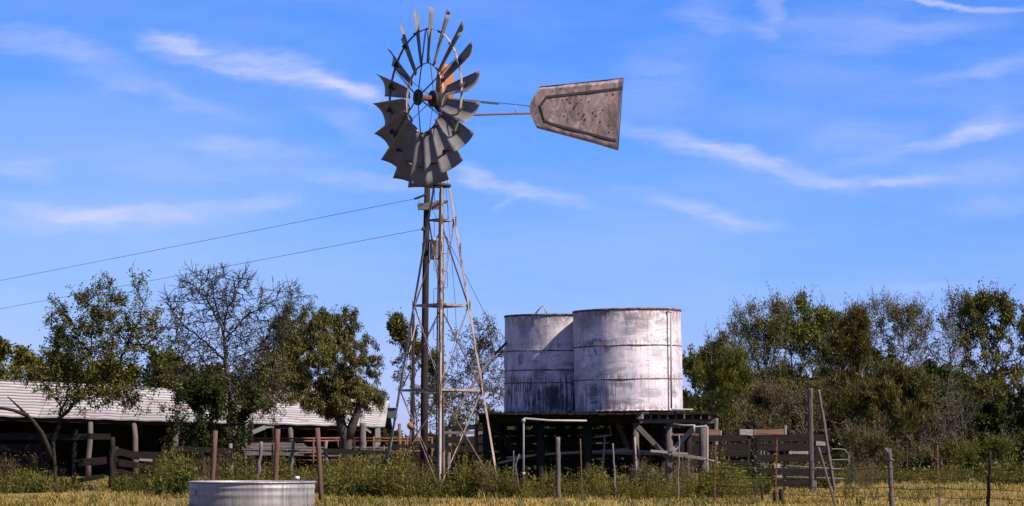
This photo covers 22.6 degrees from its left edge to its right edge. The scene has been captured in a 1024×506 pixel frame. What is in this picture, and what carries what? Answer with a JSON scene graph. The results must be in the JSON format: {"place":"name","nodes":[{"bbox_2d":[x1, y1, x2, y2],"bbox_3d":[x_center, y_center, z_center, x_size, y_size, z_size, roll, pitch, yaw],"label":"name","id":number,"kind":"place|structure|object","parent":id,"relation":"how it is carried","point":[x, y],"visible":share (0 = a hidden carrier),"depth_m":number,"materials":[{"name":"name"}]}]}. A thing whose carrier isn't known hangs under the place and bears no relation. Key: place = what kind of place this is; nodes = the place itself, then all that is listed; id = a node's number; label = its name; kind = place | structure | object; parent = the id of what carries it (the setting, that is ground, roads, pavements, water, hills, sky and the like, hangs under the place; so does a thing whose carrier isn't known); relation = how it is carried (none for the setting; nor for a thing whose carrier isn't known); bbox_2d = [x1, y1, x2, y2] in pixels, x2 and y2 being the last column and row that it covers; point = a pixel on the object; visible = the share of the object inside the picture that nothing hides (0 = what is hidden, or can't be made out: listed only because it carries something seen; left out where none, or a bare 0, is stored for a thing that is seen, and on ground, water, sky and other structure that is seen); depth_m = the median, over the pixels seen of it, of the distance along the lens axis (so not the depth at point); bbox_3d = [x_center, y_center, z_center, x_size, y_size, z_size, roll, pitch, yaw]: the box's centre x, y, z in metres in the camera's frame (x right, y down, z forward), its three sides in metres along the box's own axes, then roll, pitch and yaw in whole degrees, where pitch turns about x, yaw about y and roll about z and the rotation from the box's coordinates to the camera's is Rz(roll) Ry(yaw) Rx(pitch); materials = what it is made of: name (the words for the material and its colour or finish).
{"place":"outdoors","nodes":[
{"label":"outdoors","id":0,"kind":"place"},
{"bbox_2d":[0,487,1020,505],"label":"tall grass","id":1,"kind":"structure","parent":0,"point":[131,501],"depth_m":52.00,"materials":[{"name":"green plant"}]},
{"bbox_2d":[0,473,1023,505],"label":"dry grass","id":2,"kind":"structure","parent":0,"point":[549,502],"depth_m":56.14,"materials":[{"name":"plant"}]},
{"bbox_2d":[0,451,1023,505],"bbox_3d":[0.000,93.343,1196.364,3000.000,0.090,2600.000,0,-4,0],"label":"ground","id":3,"kind":"structure","parent":0,"point":[171,502],"depth_m":59.12,"materials":[{"name":"green plant"}]},
{"bbox_2d":[0,335,47,380],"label":"distant tree","id":4,"kind":"object","parent":3,"relation":"on","point":[20,354],"visible":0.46,"depth_m":164.46,"materials":[{"name":"green plant"}]},
{"bbox_2d":[28,346,85,383],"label":"distant tree","id":5,"kind":"object","parent":3,"relation":"on","point":[63,380],"visible":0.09,"depth_m":166.22,"materials":[{"name":"green plant"}]},
{"bbox_2d":[0,430,114,488],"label":"board fence","id":6,"kind":"object","parent":3,"relation":"on","point":[75,436],"visible":0.71,"depth_m":71.70,"materials":[{"name":"brown wood"}]},
{"bbox_2d":[0,259,186,490],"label":"hackberry tree","id":7,"kind":"object","parent":3,"relation":"on","point":[61,339],"visible":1,"depth_m":69.75,"materials":[{"name":"green plant"}]},
{"bbox_2d":[87,359,142,386],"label":"distant tree","id":8,"kind":"object","parent":3,"relation":"on","point":[133,376],"visible":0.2,"depth_m":168.81,"materials":[{"name":"green plant"}]},
{"bbox_2d":[114,447,167,482],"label":"board fence","id":9,"kind":"object","parent":3,"relation":"on","point":[129,464],"visible":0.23,"depth_m":73.64,"materials":[{"name":"grey wood"}]},
{"bbox_2d":[138,348,204,388],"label":"distant tree","id":10,"kind":"object","parent":3,"relation":"on","point":[171,360],"visible":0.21,"depth_m":170.68,"materials":[{"name":"green plant"}]},
{"bbox_2d":[109,443,234,480],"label":"board fence","id":11,"kind":"object","parent":3,"relation":"on","point":[154,454],"visible":0.38,"depth_m":72.67,"materials":[{"name":"grey wood"}]},
{"bbox_2d":[0,379,391,476],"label":"barn","id":12,"kind":"structure","parent":3,"relation":"on","point":[144,432],"depth_m":105.03,"materials":[{"name":"grey wood"}]},
{"bbox_2d":[210,430,217,480],"bbox_3d":[-6.609,4.770,56.575,0.197,1.691,0.123,0,-4,0],"label":"round post","id":13,"kind":"object","parent":3,"relation":"on","point":[213,457],"visible":0.75,"depth_m":56.56,"materials":[{"name":"brown wood"}]},
{"bbox_2d":[157,363,273,480],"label":"dark shrub","id":14,"kind":"object","parent":3,"relation":"on","point":[212,399],"visible":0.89,"depth_m":74.67,"materials":[{"name":"green plant"}]},
{"bbox_2d":[199,363,236,390],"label":"distant tree","id":15,"kind":"object","parent":3,"relation":"on","point":[211,367],"visible":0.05,"depth_m":172.26,"materials":[{"name":"green plant"}]},
{"bbox_2d":[153,260,315,479],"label":"bare topped tree","id":16,"kind":"object","parent":3,"relation":"on","point":[262,347],"visible":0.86,"depth_m":75.86,"materials":[{"name":"green plant"}]},
{"bbox_2d":[249,421,253,473],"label":"fence post","id":17,"kind":"object","parent":3,"relation":"on","point":[252,426],"visible":0.3,"depth_m":99.29,"materials":[{"name":"grey wood"}]},
{"bbox_2d":[188,480,315,505],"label":"stock tank","id":18,"kind":"object","parent":3,"relation":"on","point":[253,493],"visible":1,"depth_m":42.55,"materials":[{"name":"grey metal"}]},
{"bbox_2d":[255,442,262,478],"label":"cedar post","id":19,"kind":"object","parent":3,"relation":"on","point":[259,457],"visible":0.62,"depth_m":68.31,"materials":[{"name":"grey wood"}]},
{"bbox_2d":[252,425,273,433],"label":"propped board","id":20,"kind":"object","parent":3,"relation":"on","point":[259,429],"visible":0.96,"depth_m":91.77,"materials":[{"name":"grey wood"}]},
{"bbox_2d":[264,431,266,472],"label":"fence post","id":21,"kind":"object","parent":3,"relation":"on","point":[265,436],"visible":0.38,"depth_m":105.22,"materials":[{"name":"grey wood"}]},
{"bbox_2d":[273,429,279,479],"bbox_3d":[-5.224,4.752,56.576,0.197,1.726,0.123,0,-4,0],"label":"round post","id":22,"kind":"object","parent":3,"relation":"on","point":[276,455],"visible":0.75,"depth_m":56.56,"materials":[{"name":"brown wood"}]},
{"bbox_2d":[214,289,353,466],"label":"spreading tree","id":23,"kind":"object","parent":3,"relation":"on","point":[320,324],"visible":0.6,"depth_m":77.86,"materials":[{"name":"green plant"}]},
{"bbox_2d":[263,363,312,395],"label":"distant tree","id":24,"kind":"object","parent":3,"relation":"on","point":[304,394],"visible":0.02,"depth_m":173.91,"materials":[{"name":"green plant"}]},
{"bbox_2d":[289,441,294,478],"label":"cedar post","id":25,"kind":"object","parent":3,"relation":"on","point":[292,453],"visible":0.53,"depth_m":70.15,"materials":[{"name":"grey wood"}]},
{"bbox_2d":[242,442,393,457],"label":"lumber pile","id":26,"kind":"object","parent":3,"relation":"on","point":[283,446],"visible":0.52,"depth_m":90.31,"materials":[{"name":"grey wood"}]},
{"bbox_2d":[315,428,323,501],"bbox_3d":[-3.991,4.491,53.144,0.206,1.720,0.111,0,-4,0],"label":"round post","id":27,"kind":"object","parent":3,"relation":"on","point":[319,467],"visible":0.96,"depth_m":53.12,"materials":[{"name":"brown wood"}]},
{"bbox_2d":[274,303,389,459],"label":"leafy tree","id":28,"kind":"object","parent":3,"relation":"on","point":[331,401],"visible":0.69,"depth_m":83.60,"materials":[{"name":"green plant"}]},
{"bbox_2d":[240,437,432,469],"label":"fence","id":29,"kind":"object","parent":3,"relation":"on","point":[293,439],"visible":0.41,"depth_m":85.75,"materials":[{"name":"brown wood"}]},
{"bbox_2d":[312,378,380,398],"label":"distant tree","id":30,"kind":"object","parent":3,"relation":"on","point":[350,396],"visible":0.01,"depth_m":176.08,"materials":[{"name":"green plant"}]},
{"bbox_2d":[359,422,366,457],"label":"cedar post","id":31,"kind":"object","parent":3,"relation":"on","point":[362,436],"visible":0.52,"depth_m":83.51,"materials":[{"name":"grey wood"}]},
{"bbox_2d":[323,439,444,464],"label":"board fence","id":32,"kind":"object","parent":3,"relation":"on","point":[350,451],"visible":0.24,"depth_m":76.66,"materials":[{"name":"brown wood"}]},
{"bbox_2d":[398,424,401,453],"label":"pipe post","id":33,"kind":"object","parent":3,"relation":"on","point":[399,433],"visible":0.35,"depth_m":77.76,"materials":[{"name":"metal"}]},
{"bbox_2d":[407,327,413,461],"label":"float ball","id":34,"kind":"object","parent":3,"relation":"on","point":[410,426],"visible":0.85,"depth_m":67.81,"materials":[{"name":"metal"}]},
{"bbox_2d":[410,313,414,468],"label":"pole","id":35,"kind":"object","parent":3,"relation":"on","point":[412,395],"visible":0.6,"depth_m":79.87,"materials":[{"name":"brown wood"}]},
{"bbox_2d":[385,307,447,461],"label":"thin tree","id":36,"kind":"object","parent":3,"relation":"on","point":[397,327],"visible":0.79,"depth_m":99.87,"materials":[{"name":"green plant"}]},
{"bbox_2d":[414,187,447,483],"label":"utility pole","id":37,"kind":"object","parent":3,"relation":"on","point":[425,206],"visible":0.81,"depth_m":66.50,"materials":[{"name":"brown wood"}]},
{"bbox_2d":[0,199,412,280],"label":"power line","id":38,"kind":"object","parent":37,"relation":"attached to","point":[219,237],"visible":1,"depth_m":73.72,"materials":[{"name":"black metal"}]},
{"bbox_2d":[1,229,420,308],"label":"power line","id":39,"kind":"object","parent":37,"relation":"attached to","point":[236,264],"visible":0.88,"depth_m":72.96,"materials":[{"name":"black metal"}]},
{"bbox_2d":[433,211,498,340],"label":"guy wire","id":40,"kind":"object","parent":37,"relation":"attached to","point":[471,287],"visible":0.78,"depth_m":70.53,"materials":[{"name":"grey metal"}]},
{"bbox_2d":[446,424,451,472],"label":"cedar post","id":41,"kind":"object","parent":3,"relation":"on","point":[448,458],"visible":0.27,"depth_m":87.68,"materials":[{"name":"grey wood"}]},
{"bbox_2d":[415,345,484,472],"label":"green shrub","id":42,"kind":"object","parent":3,"relation":"on","point":[431,371],"visible":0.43,"depth_m":91.76,"materials":[{"name":"green plant"}]},
{"bbox_2d":[428,310,504,444],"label":"twiggy tree","id":43,"kind":"object","parent":3,"relation":"on","point":[480,341],"visible":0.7,"depth_m":95.89,"materials":[{"name":"green plant"}]},
{"bbox_2d":[444,424,495,471],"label":"board fence","id":44,"kind":"object","parent":3,"relation":"on","point":[466,448],"visible":0.38,"depth_m":79.68,"materials":[{"name":"grey wood"}]},
{"bbox_2d":[474,424,478,470],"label":"cedar post","id":45,"kind":"object","parent":3,"relation":"on","point":[476,439],"visible":0.51,"depth_m":65.78,"materials":[{"name":"grey wood"}]},
{"bbox_2d":[373,6,623,485],"bbox_3d":[-0.787,0.117,65.851,4.386,12.307,6.720,-3,-5,36],"label":"windmill","id":46,"kind":"object","parent":3,"relation":"on","point":[588,111],"visible":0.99,"depth_m":64.31,"materials":[{"name":"metal"}]},
{"bbox_2d":[387,313,418,420],"bbox_3d":[-2.710,2.834,63.769,0.846,2.696,0.233,1,-5,-14],"label":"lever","id":47,"kind":"object","parent":46,"relation":"attached to","point":[392,412],"visible":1,"depth_m":63.57,"materials":[{"name":"grey paint"}]},
{"bbox_2d":[0,437,1023,500],"bbox_3d":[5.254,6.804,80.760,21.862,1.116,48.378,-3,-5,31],"label":"weeds","id":48,"kind":"object","parent":3,"relation":"on","point":[454,488],"visible":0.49,"depth_m":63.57,"materials":[{"name":"green plant"}]},
{"bbox_2d":[512,451,513,488],"bbox_3d":[0.020,5.404,61.886,0.080,1.239,0.054,0,-4,0],"label":"stick","id":49,"kind":"object","parent":3,"relation":"on","point":[513,467],"visible":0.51,"depth_m":61.89,"materials":[{"name":"grey wood"}]},
{"bbox_2d":[514,454,519,489],"bbox_3d":[0.133,5.396,62.272,0.161,1.020,0.060,0,-4,0],"label":"stick","id":50,"kind":"object","parent":3,"relation":"on","point":[516,469],"visible":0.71,"depth_m":62.27,"materials":[{"name":"grey wood"}]},
{"bbox_2d":[522,418,586,482],"bbox_3d":[1.052,5.042,63.542,1.649,1.913,0.088,1,-4,-10],"label":"water pipe","id":51,"kind":"object","parent":3,"relation":"on","point":[524,419],"visible":0.88,"depth_m":63.45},
{"bbox_2d":[555,437,560,497],"bbox_3d":[1.046,4.932,57.814,0.131,1.556,0.126,0,-4,0],"label":"cedar post","id":52,"kind":"object","parent":3,"relation":"on","point":[558,476],"visible":0.88,"depth_m":57.77,"materials":[{"name":"grey wood"}]},
{"bbox_2d":[580,439,582,500],"bbox_3d":[1.502,4.769,55.377,0.075,1.504,0.032,0,-4,0],"label":"stick","id":53,"kind":"object","parent":3,"relation":"on","point":[581,472],"visible":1,"depth_m":55.37,"materials":[{"name":"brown wood"}]},
{"bbox_2d":[477,412,716,486],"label":"tank stand","id":54,"kind":"object","parent":3,"relation":"on","point":[633,422],"visible":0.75,"depth_m":66.29,"materials":[{"name":"brown wood"}]},
{"bbox_2d":[504,304,574,413],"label":"water tank","id":55,"kind":"object","parent":54,"relation":"on","point":[538,363],"visible":0.54,"depth_m":66.90,"materials":[{"name":"metal"}]},
{"bbox_2d":[448,342,506,426],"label":"discharge pipe","id":56,"kind":"object","parent":55,"relation":"attached to","point":[475,381],"visible":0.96,"depth_m":67.30,"materials":[{"name":"grey metal"}]},
{"bbox_2d":[507,448,628,458],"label":"loose pipe","id":57,"kind":"object","parent":54,"relation":"on","point":[509,457],"visible":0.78,"depth_m":65.88,"materials":[{"name":"grey metal"}]},
{"bbox_2d":[498,450,657,463],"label":"loose pipe","id":58,"kind":"object","parent":54,"relation":"on","point":[568,452],"visible":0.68,"depth_m":65.36,"materials":[{"name":"grey metal"}]},
{"bbox_2d":[572,308,692,412],"bbox_3d":[3.072,2.792,65.982,3.035,2.663,2.818,0,-4,0],"label":"water tank","id":59,"kind":"object","parent":54,"relation":"on","point":[627,360],"visible":1,"depth_m":64.78,"materials":[{"name":"metal"}]},
{"bbox_2d":[592,452,719,462],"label":"loose pipe","id":60,"kind":"object","parent":54,"relation":"on","point":[640,453],"visible":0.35,"depth_m":65.98,"materials":[{"name":"grey metal"}]},
{"bbox_2d":[651,450,705,459],"bbox_3d":[4.160,5.065,64.201,1.378,0.265,0.280,0,-4,0],"label":"loose board","id":61,"kind":"object","parent":54,"relation":"on","point":[682,454],"visible":0.96,"depth_m":64.08,"materials":[{"name":"grey wood"}]},
{"bbox_2d":[593,424,611,481],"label":"water pipe","id":62,"kind":"object","parent":3,"relation":"on","point":[604,435],"visible":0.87,"depth_m":65.20,"materials":[{"name":"black metal"}]},
{"bbox_2d":[612,443,616,499],"bbox_3d":[2.289,4.957,57.179,0.114,1.407,0.058,0,-4,0],"label":"stick","id":63,"kind":"object","parent":3,"relation":"on","point":[614,468],"visible":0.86,"depth_m":57.17,"materials":[{"name":"grey wood"}]},
{"bbox_2d":[634,437,637,475],"bbox_3d":[3.113,5.399,64.075,0.130,1.586,0.056,0,-4,0],"label":"stick","id":64,"kind":"object","parent":3,"relation":"on","point":[635,453],"visible":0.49,"depth_m":64.08,"materials":[{"name":"grey wood"}]},
{"bbox_2d":[677,435,679,501],"bbox_3d":[3.527,4.644,54.239,0.082,1.581,0.055,0,-4,0],"label":"stick","id":65,"kind":"object","parent":3,"relation":"on","point":[678,467],"visible":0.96,"depth_m":54.23,"materials":[{"name":"grey wood"}]},
{"bbox_2d":[673,423,708,472],"bbox_3d":[4.450,5.127,63.733,0.917,1.773,0.073,-2,-5,20],"label":"water pipe","id":66,"kind":"object","parent":3,"relation":"on","point":[694,426],"visible":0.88,"depth_m":63.70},
{"bbox_2d":[366,363,1023,479],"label":"distant woods","id":67,"kind":"object","parent":3,"relation":"on","point":[835,454],"visible":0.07,"depth_m":128.16,"materials":[{"name":"green plant"}]},
{"bbox_2d":[682,328,726,473],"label":"leafy tree","id":68,"kind":"object","parent":3,"relation":"on","point":[686,363],"visible":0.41,"depth_m":111.77,"materials":[{"name":"green plant"}]},
{"bbox_2d":[665,429,752,474],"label":"board fence","id":69,"kind":"object","parent":3,"relation":"on","point":[737,450],"visible":0.36,"depth_m":71.69,"materials":[{"name":"brown wood"}]},
{"bbox_2d":[714,418,717,471],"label":"cedar post","id":70,"kind":"object","parent":3,"relation":"on","point":[715,427],"visible":0.23,"depth_m":87.74,"materials":[{"name":"grey wood"}]},
{"bbox_2d":[682,333,757,460],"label":"willowy shrub","id":71,"kind":"object","parent":3,"relation":"on","point":[730,367],"visible":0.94,"depth_m":99.65,"materials":[{"name":"green plant"}]},
{"bbox_2d":[719,281,799,466],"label":"twiggy tree","id":72,"kind":"object","parent":3,"relation":"on","point":[771,337],"visible":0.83,"depth_m":107.89,"materials":[{"name":"green plant"}]},
{"bbox_2d":[760,484,763,499],"bbox_3d":[5.090,4.987,52.048,0.090,0.564,0.060,0,-4,0],"label":"stick","id":73,"kind":"object","parent":3,"relation":"on","point":[761,492],"visible":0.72,"depth_m":52.04,"materials":[{"name":"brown wood"}]},
{"bbox_2d":[685,295,859,466],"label":"twiggy tree","id":74,"kind":"object","parent":3,"relation":"on","point":[723,334],"visible":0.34,"depth_m":110.93,"materials":[{"name":"green plant"}]},
{"bbox_2d":[773,490,775,502],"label":"stick","id":75,"kind":"object","parent":3,"relation":"on","point":[774,495],"visible":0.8,"depth_m":52.55,"materials":[{"name":"brown wood"}]},
{"bbox_2d":[724,373,833,468],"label":"brown shrub","id":76,"kind":"object","parent":3,"relation":"on","point":[770,399],"visible":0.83,"depth_m":101.78,"materials":[{"name":"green plant"}]},
{"bbox_2d":[778,489,783,503],"bbox_3d":[5.483,5.032,52.047,0.115,0.484,0.113,-4,-6,40],"label":"stick","id":77,"kind":"object","parent":3,"relation":"on","point":[781,496],"visible":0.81,"depth_m":52.01,"materials":[{"name":"brown wood"}]},
{"bbox_2d":[753,425,831,490],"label":"board fence","id":78,"kind":"object","parent":3,"relation":"on","point":[768,435],"visible":0.72,"depth_m":68.69,"materials":[{"name":"brown wood"}]},
{"bbox_2d":[756,448,848,478],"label":"tube gate","id":79,"kind":"structure","parent":3,"relation":"on","point":[817,467],"depth_m":71.74,"materials":[{"name":"grey metal"}]},
{"bbox_2d":[808,388,814,491],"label":"cedar pole","id":80,"kind":"object","parent":3,"relation":"on","point":[810,436],"visible":0.86,"depth_m":66.62,"materials":[{"name":"grey wood"}]},
{"bbox_2d":[770,282,853,463],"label":"tall tree","id":81,"kind":"object","parent":3,"relation":"on","point":[806,330],"visible":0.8,"depth_m":109.82,"materials":[{"name":"green plant"}]},
{"bbox_2d":[817,447,835,503],"bbox_3d":[6.131,4.420,49.618,0.412,1.325,0.049,0,-4,0],"label":"cedar pole","id":82,"kind":"object","parent":3,"relation":"on","point":[827,478],"visible":0.96,"depth_m":49.61,"materials":[{"name":"grey wood"}]},
{"bbox_2d":[817,389,836,491],"bbox_3d":[8.009,4.865,64.995,0.510,2.804,0.112,0,-4,0],"label":"cedar pole","id":83,"kind":"object","parent":3,"relation":"on","point":[826,439],"visible":0.92,"depth_m":64.97,"materials":[{"name":"grey wood"}]},
{"bbox_2d":[803,294,885,465],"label":"feathery cedar","id":84,"kind":"object","parent":3,"relation":"on","point":[842,350],"visible":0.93,"depth_m":102.73,"materials":[{"name":"green plant"}]},
{"bbox_2d":[835,434,880,503],"bbox_3d":[6.873,4.402,51.829,0.906,1.620,1.523,-2,-5,26],"label":"sapling","id":85,"kind":"object","parent":3,"relation":"on","point":[850,475],"visible":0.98,"depth_m":51.77,"materials":[{"name":"green plant"}]},
{"bbox_2d":[714,438,1023,505],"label":"wire fence","id":86,"kind":"object","parent":3,"relation":"on","point":[890,479],"visible":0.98,"depth_m":50.26,"materials":[{"name":"grey metal"}]},
{"bbox_2d":[815,285,930,463],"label":"bare tree","id":87,"kind":"object","parent":3,"relation":"on","point":[873,305],"visible":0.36,"depth_m":120.01,"materials":[{"name":"brown plant"}]},
{"bbox_2d":[832,417,938,467],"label":"brushy shrub","id":88,"kind":"object","parent":3,"relation":"on","point":[877,439],"visible":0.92,"depth_m":97.64,"materials":[{"name":"green plant"}]},
{"bbox_2d":[837,352,949,468],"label":"feathery cedar","id":89,"kind":"object","parent":3,"relation":"on","point":[904,392],"visible":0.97,"depth_m":99.41,"materials":[{"name":"green plant"}]},
{"bbox_2d":[871,346,949,468],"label":"dark cedar","id":90,"kind":"object","parent":3,"relation":"on","point":[930,365],"visible":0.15,"depth_m":111.59,"materials":[{"name":"green plant"}]},
{"bbox_2d":[846,389,979,474],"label":"tangled shrub","id":91,"kind":"object","parent":3,"relation":"on","point":[947,412],"visible":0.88,"depth_m":98.75,"materials":[{"name":"green plant"}]},
{"bbox_2d":[855,285,975,467],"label":"twiggy tree","id":92,"kind":"object","parent":3,"relation":"on","point":[895,313],"visible":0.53,"depth_m":113.86,"materials":[{"name":"green plant"}]},
{"bbox_2d":[902,278,980,468],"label":"bare tree","id":93,"kind":"object","parent":3,"relation":"on","point":[951,315],"visible":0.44,"depth_m":117.92,"materials":[{"name":"green plant"}]},
{"bbox_2d":[925,424,1023,476],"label":"brushy shrub","id":94,"kind":"object","parent":3,"relation":"on","point":[963,447],"visible":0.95,"depth_m":96.63,"materials":[{"name":"green plant"}]},
{"bbox_2d":[929,379,1023,461],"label":"dark cedar","id":95,"kind":"object","parent":3,"relation":"on","point":[996,417],"visible":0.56,"depth_m":100.61,"materials":[{"name":"green plant"}]},
{"bbox_2d":[947,275,1023,461],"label":"green tree","id":96,"kind":"object","parent":3,"relation":"on","point":[977,309],"visible":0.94,"depth_m":107.88,"materials":[{"name":"green plant"}]},
{"bbox_2d":[0,0,1023,444],"label":"sky","id":97,"kind":"structure","parent":0,"point":[839,147],"materials":[{"name":"blue"}]}
]}

